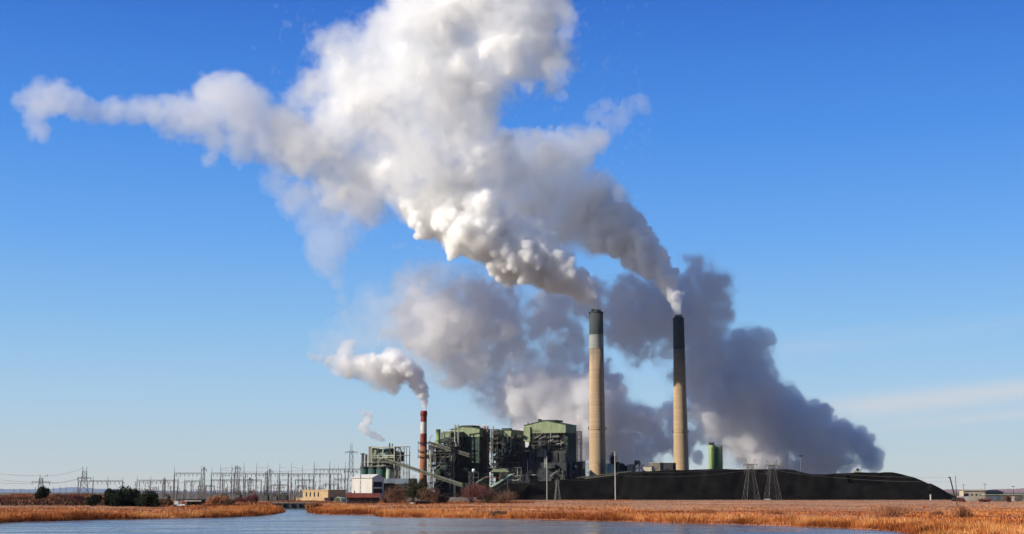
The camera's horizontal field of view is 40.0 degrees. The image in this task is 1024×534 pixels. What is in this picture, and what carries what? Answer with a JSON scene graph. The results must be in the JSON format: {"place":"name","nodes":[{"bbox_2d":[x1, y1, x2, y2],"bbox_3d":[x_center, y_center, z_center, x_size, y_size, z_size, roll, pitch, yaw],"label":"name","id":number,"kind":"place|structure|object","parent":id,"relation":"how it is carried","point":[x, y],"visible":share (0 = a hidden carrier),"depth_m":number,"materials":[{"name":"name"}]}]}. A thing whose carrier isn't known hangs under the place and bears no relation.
{"place":"outdoors","nodes":[
{"label":"outdoors","id":0,"kind":"place"},
{"bbox_2d":[0,487,293,491],"bbox_3d":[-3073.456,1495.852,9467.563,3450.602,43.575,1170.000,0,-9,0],"label":"hills","id":1,"kind":"structure","parent":0,"point":[72,489],"depth_m":9245.15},
{"bbox_2d":[0,509,907,533],"bbox_3d":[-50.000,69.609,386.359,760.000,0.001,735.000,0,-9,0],"label":"water","id":2,"kind":"structure","parent":0,"point":[296,521],"depth_m":310.52,"materials":[{"name":"blue liquid"}]},
{"bbox_2d":[469,469,478,490],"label":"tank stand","id":3,"kind":"object","parent":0,"point":[473,471],"visible":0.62,"depth_m":1198.73,"materials":[{"name":"metal"}]},
{"bbox_2d":[0,492,1023,533],"bbox_3d":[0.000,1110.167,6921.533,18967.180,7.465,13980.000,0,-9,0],"label":"ground","id":4,"kind":"structure","parent":0,"point":[754,503],"depth_m":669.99,"materials":[{"name":"plant"}]},
{"bbox_2d":[13,496,33,499],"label":"shrub","id":5,"kind":"object","parent":4,"relation":"on","point":[22,498],"visible":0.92,"depth_m":678.62,"materials":[{"name":"brown plant"}]},
{"bbox_2d":[32,474,49,488],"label":"pylon","id":6,"kind":"object","parent":4,"relation":"on","point":[39,481],"visible":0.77,"depth_m":1037.77,"materials":[{"name":"metal"}]},
{"bbox_2d":[34,485,49,499],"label":"juniper","id":7,"kind":"object","parent":4,"relation":"on","point":[42,492],"visible":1,"depth_m":679.69,"materials":[{"name":"green plant"}]},
{"bbox_2d":[52,494,68,498],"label":"shrub","id":8,"kind":"object","parent":4,"relation":"on","point":[63,496],"visible":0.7,"depth_m":678.32,"materials":[{"name":"brown plant"}]},
{"bbox_2d":[69,494,86,500],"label":"shrub","id":9,"kind":"object","parent":4,"relation":"on","point":[76,496],"visible":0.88,"depth_m":669.83,"materials":[{"name":"brown plant"}]},
{"bbox_2d":[77,466,91,492],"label":"pylon","id":10,"kind":"object","parent":4,"relation":"on","point":[81,478],"visible":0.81,"depth_m":1067.16,"materials":[{"name":"metal"}]},
{"bbox_2d":[86,493,102,505],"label":"juniper","id":11,"kind":"object","parent":4,"relation":"on","point":[94,500],"visible":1,"depth_m":640.63,"materials":[{"name":"green plant"}]},
{"bbox_2d":[77,476,122,492],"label":"gantry","id":12,"kind":"object","parent":4,"relation":"on","point":[93,480],"visible":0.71,"depth_m":1047.53,"materials":[{"name":"metal"}]},
{"bbox_2d":[103,488,113,505],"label":"juniper","id":13,"kind":"object","parent":4,"relation":"on","point":[107,493],"visible":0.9,"depth_m":644.28,"materials":[{"name":"green plant"}]},
{"bbox_2d":[109,491,127,506],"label":"juniper","id":14,"kind":"object","parent":4,"relation":"on","point":[117,498],"visible":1,"depth_m":640.23,"materials":[{"name":"green plant"}]},
{"bbox_2d":[114,482,130,500],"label":"juniper","id":15,"kind":"object","parent":4,"relation":"on","point":[121,489],"visible":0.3,"depth_m":650.63,"materials":[{"name":"green plant"}]},
{"bbox_2d":[124,488,140,505],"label":"juniper","id":16,"kind":"object","parent":4,"relation":"on","point":[132,495],"visible":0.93,"depth_m":644.95,"materials":[{"name":"green plant"}]},
{"bbox_2d":[136,489,152,506],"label":"juniper","id":17,"kind":"object","parent":4,"relation":"on","point":[140,500],"visible":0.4,"depth_m":640.50,"materials":[{"name":"green plant"}]},
{"bbox_2d":[0,492,292,506],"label":"brush","id":18,"kind":"object","parent":4,"relation":"on","point":[47,502],"visible":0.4,"depth_m":667.97,"materials":[{"name":"plant"}]},
{"bbox_2d":[143,491,159,506],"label":"juniper","id":19,"kind":"object","parent":4,"relation":"on","point":[152,499],"visible":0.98,"depth_m":634.63,"materials":[{"name":"green plant"}]},
{"bbox_2d":[136,477,178,498],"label":"gantry","id":20,"kind":"object","parent":4,"relation":"on","point":[160,483],"visible":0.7,"depth_m":1047.58,"materials":[{"name":"metal"}]},
{"bbox_2d":[159,498,173,505],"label":"shrub","id":21,"kind":"object","parent":4,"relation":"on","point":[165,501],"visible":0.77,"depth_m":679.82,"materials":[{"name":"brown plant"}]},
{"bbox_2d":[173,473,201,499],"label":"gantry","id":22,"kind":"object","parent":4,"relation":"on","point":[180,476],"visible":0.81,"depth_m":1106.94,"materials":[{"name":"metal"}]},
{"bbox_2d":[177,499,205,504],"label":"shelter","id":23,"kind":"object","parent":4,"relation":"on","point":[193,501],"visible":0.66,"depth_m":711.53,"materials":[{"name":"white paint"}]},
{"bbox_2d":[183,479,199,498],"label":"gantry","id":24,"kind":"object","parent":4,"relation":"on","point":[191,487],"visible":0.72,"depth_m":1076.98,"materials":[{"name":"metal"}]},
{"bbox_2d":[201,467,206,498],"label":"lattice post","id":25,"kind":"object","parent":4,"relation":"on","point":[204,481],"visible":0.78,"depth_m":1072.29,"materials":[{"name":"metal"}]},
{"bbox_2d":[198,485,214,500],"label":"gantry","id":26,"kind":"object","parent":4,"relation":"on","point":[209,486],"visible":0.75,"depth_m":1017.19,"materials":[{"name":"metal"}]},
{"bbox_2d":[207,495,227,503],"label":"shrub","id":27,"kind":"object","parent":4,"relation":"on","point":[215,499],"visible":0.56,"depth_m":708.51,"materials":[{"name":"brown plant"}]},
{"bbox_2d":[218,497,235,504],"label":"shrub","id":28,"kind":"object","parent":4,"relation":"on","point":[228,501],"visible":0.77,"depth_m":679.66,"materials":[{"name":"brown plant"}]},
{"bbox_2d":[210,473,245,493],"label":"gantry","id":29,"kind":"object","parent":4,"relation":"on","point":[225,475],"visible":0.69,"depth_m":1137.42,"materials":[{"name":"metal"}]},
{"bbox_2d":[210,479,261,499],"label":"gantry","id":30,"kind":"object","parent":4,"relation":"on","point":[236,480],"visible":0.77,"depth_m":1067.42,"materials":[{"name":"metal"}]},
{"bbox_2d":[232,466,240,494],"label":"lattice post","id":31,"kind":"object","parent":4,"relation":"on","point":[236,477],"visible":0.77,"depth_m":1072.73,"materials":[{"name":"metal"}]},
{"bbox_2d":[235,496,247,502],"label":"shrub","id":32,"kind":"object","parent":4,"relation":"on","point":[241,499],"visible":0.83,"depth_m":856.97,"materials":[{"name":"brown plant"}]},
{"bbox_2d":[244,494,259,502],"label":"shrub","id":33,"kind":"object","parent":4,"relation":"on","point":[253,498],"visible":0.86,"depth_m":865.61,"materials":[{"name":"brown plant"}]},
{"bbox_2d":[244,473,288,498],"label":"gantry","id":34,"kind":"object","parent":4,"relation":"on","point":[266,481],"visible":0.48,"depth_m":1137.09,"materials":[{"name":"metal"}]},
{"bbox_2d":[270,484,288,500],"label":"gantry","id":35,"kind":"object","parent":4,"relation":"on","point":[279,487],"visible":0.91,"depth_m":1027.30,"materials":[{"name":"metal"}]},
{"bbox_2d":[280,492,286,500],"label":"transformer","id":36,"kind":"object","parent":4,"relation":"on","point":[283,497],"visible":0.93,"depth_m":1024.53,"materials":[{"name":"grey metal"}]},
{"bbox_2d":[290,463,291,497],"bbox_3d":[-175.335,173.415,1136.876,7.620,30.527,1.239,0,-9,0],"label":"lightning mast","id":37,"kind":"object","parent":4,"relation":"on","point":[291,482],"visible":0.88,"depth_m":1136.13,"materials":[{"name":"metal"}]},
{"bbox_2d":[272,500,311,508],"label":"bridge","id":38,"kind":"structure","parent":4,"relation":"on","point":[292,505],"depth_m":640.41,"materials":[{"name":"concrete"}]},
{"bbox_2d":[294,479,313,499],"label":"gantry","id":39,"kind":"object","parent":4,"relation":"on","point":[304,480],"visible":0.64,"depth_m":1077.19,"materials":[{"name":"metal"}]},
{"bbox_2d":[304,502,322,508],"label":"shrub","id":40,"kind":"object","parent":4,"relation":"on","point":[312,505],"visible":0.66,"depth_m":551.64,"materials":[{"name":"brown plant"}]},
{"bbox_2d":[288,473,341,496],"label":"gantry","id":41,"kind":"object","parent":4,"relation":"on","point":[309,474],"visible":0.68,"depth_m":1226.31,"materials":[{"name":"metal"}]},
{"bbox_2d":[296,490,346,500],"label":"pump house","id":42,"kind":"structure","parent":4,"relation":"on","point":[321,495],"depth_m":991.30,"materials":[{"name":"beige concrete"}]},
{"bbox_2d":[313,467,360,492],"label":"gantry","id":43,"kind":"object","parent":4,"relation":"on","point":[340,471],"visible":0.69,"depth_m":1118.13,"materials":[{"name":"metal"}]},
{"bbox_2d":[335,497,346,502],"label":"quonset hut","id":44,"kind":"object","parent":4,"relation":"on","point":[340,499],"visible":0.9,"depth_m":867.37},
{"bbox_2d":[345,448,357,492],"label":"pylon","id":45,"kind":"object","parent":4,"relation":"on","point":[350,450],"visible":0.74,"depth_m":1584.24,"materials":[{"name":"metal"}]},
{"bbox_2d":[345,493,379,503],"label":"shed","id":46,"kind":"structure","parent":4,"relation":"on","point":[358,498],"depth_m":820.12,"materials":[{"name":"red paint"}]},
{"bbox_2d":[360,466,368,473],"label":"silo","id":47,"kind":"object","parent":4,"relation":"on","point":[364,470],"visible":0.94,"depth_m":1219.33,"materials":[{"name":"metal"}]},
{"bbox_2d":[352,474,383,498],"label":"shed","id":48,"kind":"structure","parent":4,"relation":"on","point":[371,483],"depth_m":1156.85,"materials":[{"name":"metal"}]},
{"bbox_2d":[373,482,381,492],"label":"door","id":49,"kind":"structure","parent":48,"relation":"in","point":[375,484],"depth_m":1158.51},
{"bbox_2d":[368,466,376,473],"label":"silo","id":50,"kind":"object","parent":4,"relation":"on","point":[372,470],"visible":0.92,"depth_m":1219.42,"materials":[{"name":"metal"}]},
{"bbox_2d":[377,466,384,478],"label":"silo","id":51,"kind":"object","parent":4,"relation":"on","point":[381,470],"visible":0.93,"depth_m":1219.39,"materials":[{"name":"metal"}]},
{"bbox_2d":[361,443,409,478],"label":"boiler house","id":52,"kind":"structure","parent":4,"relation":"on","point":[389,452],"depth_m":1243.92,"materials":[{"name":"paint"}]},
{"bbox_2d":[385,466,391,478],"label":"silo","id":53,"kind":"object","parent":4,"relation":"on","point":[387,472],"visible":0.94,"depth_m":1220.02,"materials":[{"name":"metal"}]},
{"bbox_2d":[381,485,410,502],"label":"shrub","id":54,"kind":"object","parent":4,"relation":"on","point":[395,498],"visible":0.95,"depth_m":807.48,"materials":[{"name":"brown plant"}]},
{"bbox_2d":[384,478,416,499],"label":"shed","id":55,"kind":"structure","parent":4,"relation":"on","point":[396,482],"depth_m":1171.00,"materials":[{"name":"grey metal"}]},
{"bbox_2d":[282,499,533,503],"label":"brush","id":56,"kind":"object","parent":4,"relation":"on","point":[447,502],"visible":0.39,"depth_m":849.71,"materials":[{"name":"plant"}]},
{"bbox_2d":[400,475,430,501],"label":"shrub","id":57,"kind":"object","parent":4,"relation":"on","point":[415,487],"visible":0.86,"depth_m":828.65,"materials":[{"name":"green plant"}]},
{"bbox_2d":[410,501,430,503],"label":"shelter","id":58,"kind":"object","parent":4,"relation":"on","point":[420,502],"visible":0.71,"depth_m":789.13,"materials":[{"name":"white paint"}]},
{"bbox_2d":[418,411,428,483],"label":"chimney","id":59,"kind":"object","parent":4,"relation":"on","point":[423,450],"visible":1,"depth_m":1228.53,"materials":[{"name":"red concrete"}]},
{"bbox_2d":[384,458,463,496],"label":"conveyor","id":60,"kind":"object","parent":4,"relation":"on","point":[421,471],"visible":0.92,"depth_m":1187.91,"materials":[{"name":"metal"}]},
{"bbox_2d":[417,487,439,502],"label":"shrub","id":61,"kind":"object","parent":4,"relation":"on","point":[428,493],"visible":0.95,"depth_m":817.26,"materials":[{"name":"brown plant"}]},
{"bbox_2d":[405,497,476,500],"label":"fence","id":62,"kind":"object","parent":4,"relation":"on","point":[454,498],"visible":0.23,"depth_m":996.49,"materials":[{"name":"concrete"}]},
{"bbox_2d":[436,494,449,502],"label":"shrub","id":63,"kind":"object","parent":4,"relation":"on","point":[445,498],"visible":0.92,"depth_m":838.18,"materials":[{"name":"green plant"}]},
{"bbox_2d":[427,435,460,496],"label":"bunker tower","id":64,"kind":"structure","parent":4,"relation":"on","point":[442,461],"depth_m":1267.63,"materials":[{"name":"metal"}]},
{"bbox_2d":[436,429,440,446],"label":"vent stack","id":65,"kind":"object","parent":64,"relation":"on","point":[438,435],"visible":0.96,"depth_m":1269.11,"materials":[{"name":"green paint"}]},
{"bbox_2d":[429,441,469,493],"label":"conveyor","id":66,"kind":"object","parent":4,"relation":"on","point":[452,449],"visible":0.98,"depth_m":1240.33,"materials":[{"name":"metal"}]},
{"bbox_2d":[440,424,489,496],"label":"boiler house","id":67,"kind":"structure","parent":4,"relation":"on","point":[469,439],"depth_m":1293.36,"materials":[{"name":"metal"}]},
{"bbox_2d":[457,480,496,502],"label":"shrub","id":68,"kind":"object","parent":4,"relation":"on","point":[471,494],"visible":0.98,"depth_m":818.11,"materials":[{"name":"brown plant"}]},
{"bbox_2d":[475,476,487,497],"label":"conveyor","id":69,"kind":"object","parent":4,"relation":"on","point":[483,480],"visible":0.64,"depth_m":1175.39,"materials":[{"name":"metal"}]},
{"bbox_2d":[476,478,498,502],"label":"shrub","id":70,"kind":"object","parent":4,"relation":"on","point":[488,498],"visible":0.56,"depth_m":837.64,"materials":[{"name":"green plant"}]},
{"bbox_2d":[483,469,508,493],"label":"canopy","id":71,"kind":"object","parent":4,"relation":"on","point":[500,470],"visible":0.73,"depth_m":1174.28,"materials":[{"name":"metal"}]},
{"bbox_2d":[490,510,506,515],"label":"shrub","id":72,"kind":"object","parent":4,"relation":"on","point":[498,512],"visible":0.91,"depth_m":417.63,"materials":[{"name":"brown plant"}]},
{"bbox_2d":[490,474,512,490],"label":"conveyor","id":73,"kind":"object","parent":4,"relation":"on","point":[500,483],"visible":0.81,"depth_m":1174.50,"materials":[{"name":"metal"}]},
{"bbox_2d":[490,489,517,502],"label":"shrub","id":74,"kind":"object","parent":4,"relation":"on","point":[507,497],"visible":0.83,"depth_m":866.24,"materials":[{"name":"brown plant"}]},
{"bbox_2d":[484,426,528,487],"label":"boiler house","id":75,"kind":"structure","parent":4,"relation":"on","point":[506,441],"depth_m":1294.26,"materials":[{"name":"metal"}]},
{"bbox_2d":[0,503,1023,533],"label":"reeds","id":76,"kind":"object","parent":4,"relation":"on","point":[938,526],"visible":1,"depth_m":375.49,"materials":[{"name":"plant"}]},
{"bbox_2d":[500,449,574,484],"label":"turbine hall","id":77,"kind":"structure","parent":4,"relation":"on","point":[541,464],"depth_m":1262.59,"materials":[{"name":"metal"}]},
{"bbox_2d":[523,419,581,460],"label":"boiler house","id":78,"kind":"structure","parent":4,"relation":"on","point":[552,435],"depth_m":1292.74,"materials":[{"name":"metal"}]},
{"bbox_2d":[554,476,560,499],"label":"pylon","id":79,"kind":"object","parent":4,"relation":"on","point":[558,483],"visible":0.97,"depth_m":1160.65,"materials":[{"name":"metal"}]},
{"bbox_2d":[569,460,588,478],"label":"scrubber","id":80,"kind":"object","parent":4,"relation":"on","point":[578,469],"visible":0.52,"depth_m":1257.67,"materials":[{"name":"metal"}]},
{"bbox_2d":[588,309,606,475],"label":"chimney","id":81,"kind":"object","parent":4,"relation":"on","point":[597,452],"visible":0.89,"depth_m":1352.61,"materials":[{"name":"concrete"}]},
{"bbox_2d":[606,464,613,473],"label":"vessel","id":82,"kind":"object","parent":4,"relation":"on","point":[610,468],"visible":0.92,"depth_m":1303.57,"materials":[{"name":"metal"}]},
{"bbox_2d":[609,452,619,472],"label":"absorber","id":83,"kind":"object","parent":4,"relation":"on","point":[612,458],"visible":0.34,"depth_m":1329.83,"materials":[{"name":"metal"}]},
{"bbox_2d":[618,463,626,472],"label":"storage tank","id":84,"kind":"object","parent":4,"relation":"on","point":[622,467],"visible":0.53,"depth_m":1319.21,"materials":[{"name":"metal"}]},
{"bbox_2d":[627,465,634,471],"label":"pump house","id":85,"kind":"structure","parent":4,"relation":"on","point":[630,468],"depth_m":1317.99,"materials":[{"name":"grey metal"}]},
{"bbox_2d":[630,460,646,471],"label":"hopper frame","id":86,"kind":"object","parent":4,"relation":"on","point":[637,462],"visible":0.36,"depth_m":1320.42,"materials":[{"name":"metal"}]},
{"bbox_2d":[643,466,653,470],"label":"switch house","id":87,"kind":"structure","parent":4,"relation":"on","point":[648,468],"depth_m":1306.68,"materials":[{"name":"beige metal"}]},
{"bbox_2d":[649,462,663,470],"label":"filter house","id":88,"kind":"structure","parent":4,"relation":"on","point":[658,466],"depth_m":1318.93,"materials":[{"name":"grey metal"}]},
{"bbox_2d":[664,463,675,470],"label":"filter house","id":89,"kind":"structure","parent":4,"relation":"on","point":[669,466],"depth_m":1333.98,"materials":[{"name":"grey metal"}]},
{"bbox_2d":[672,315,688,469],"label":"chimney","id":90,"kind":"object","parent":4,"relation":"on","point":[681,456],"visible":0.94,"depth_m":1404.96,"materials":[{"name":"brown concrete"}]},
{"bbox_2d":[692,508,716,512],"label":"shrub","id":91,"kind":"object","parent":4,"relation":"on","point":[702,510],"visible":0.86,"depth_m":462.04,"materials":[{"name":"brown plant"}]},
{"bbox_2d":[708,442,715,468],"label":"silo","id":92,"kind":"object","parent":4,"relation":"on","point":[711,453],"visible":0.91,"depth_m":1316.02,"materials":[{"name":"green paint"}]},
{"bbox_2d":[475,469,955,499],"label":"coal heap","id":93,"kind":"object","parent":4,"relation":"on","point":[705,484],"visible":0.88,"depth_m":1192.94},
{"bbox_2d":[582,471,630,478],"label":"pipe rack","id":94,"kind":"object","parent":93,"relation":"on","point":[603,476],"visible":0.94,"depth_m":1209.81,"materials":[{"name":"metal"}]},
{"bbox_2d":[715,445,722,468],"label":"silo","id":95,"kind":"object","parent":4,"relation":"on","point":[719,456],"visible":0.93,"depth_m":1318.30,"materials":[{"name":"green paint"}]},
{"bbox_2d":[742,459,759,499],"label":"pylon","id":96,"kind":"object","parent":4,"relation":"on","point":[753,471],"visible":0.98,"depth_m":1146.57,"materials":[{"name":"metal"}]},
{"bbox_2d":[460,471,908,481],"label":"power cable","id":97,"kind":"object","parent":96,"relation":"attached to","point":[698,475],"visible":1,"depth_m":1149.16,"materials":[{"name":"metal"}]},
{"bbox_2d":[467,466,952,477],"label":"power cable","id":98,"kind":"object","parent":96,"relation":"attached to","point":[756,468],"visible":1,"depth_m":1146.10,"materials":[{"name":"metal"}]},
{"bbox_2d":[759,509,783,513],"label":"shrub","id":99,"kind":"object","parent":4,"relation":"on","point":[773,511],"visible":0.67,"depth_m":441.87,"materials":[{"name":"brown plant"}]},
{"bbox_2d":[764,460,781,499],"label":"pylon","id":100,"kind":"object","parent":4,"relation":"on","point":[770,471],"visible":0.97,"depth_m":1147.43,"materials":[{"name":"metal"}]},
{"bbox_2d":[864,503,915,516],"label":"shrub","id":101,"kind":"object","parent":4,"relation":"on","point":[892,513],"visible":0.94,"depth_m":392.71,"materials":[{"name":"brown plant"}]},
{"bbox_2d":[930,510,943,515],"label":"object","id":102,"kind":"object","parent":4,"relation":"on","point":[938,512],"visible":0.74,"depth_m":413.37,"materials":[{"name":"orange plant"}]},
{"bbox_2d":[948,477,958,500],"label":"crane","id":103,"kind":"object","parent":4,"relation":"on","point":[954,498],"visible":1,"depth_m":987.03,"materials":[{"name":"metal"}]},
{"bbox_2d":[950,504,973,517],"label":"shrub","id":104,"kind":"object","parent":4,"relation":"on","point":[961,512],"visible":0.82,"depth_m":373.32,"materials":[{"name":"brown plant"}]},
{"bbox_2d":[957,489,985,500],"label":"works building","id":105,"kind":"structure","parent":4,"relation":"on","point":[970,494],"depth_m":1036.41,"materials":[{"name":"beige concrete"}]},
{"bbox_2d":[986,490,1002,493],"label":"works building","id":106,"kind":"structure","parent":4,"relation":"on","point":[993,492],"depth_m":1076.25,"materials":[{"name":"metal"}]},
{"bbox_2d":[981,494,1022,501],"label":"long shed","id":107,"kind":"structure","parent":4,"relation":"on","point":[1000,497],"depth_m":986.78,"materials":[{"name":"white paint"}]},
{"bbox_2d":[0,0,1023,491],"label":"sky","id":108,"kind":"structure","parent":0,"point":[274,235],"materials":[{"name":"blue"}]},
{"bbox_2d":[942,488,1023,492],"bbox_3d":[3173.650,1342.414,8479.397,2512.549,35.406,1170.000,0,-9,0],"label":"hills","id":109,"kind":"structure","parent":0,"point":[1020,490],"depth_m":8215.83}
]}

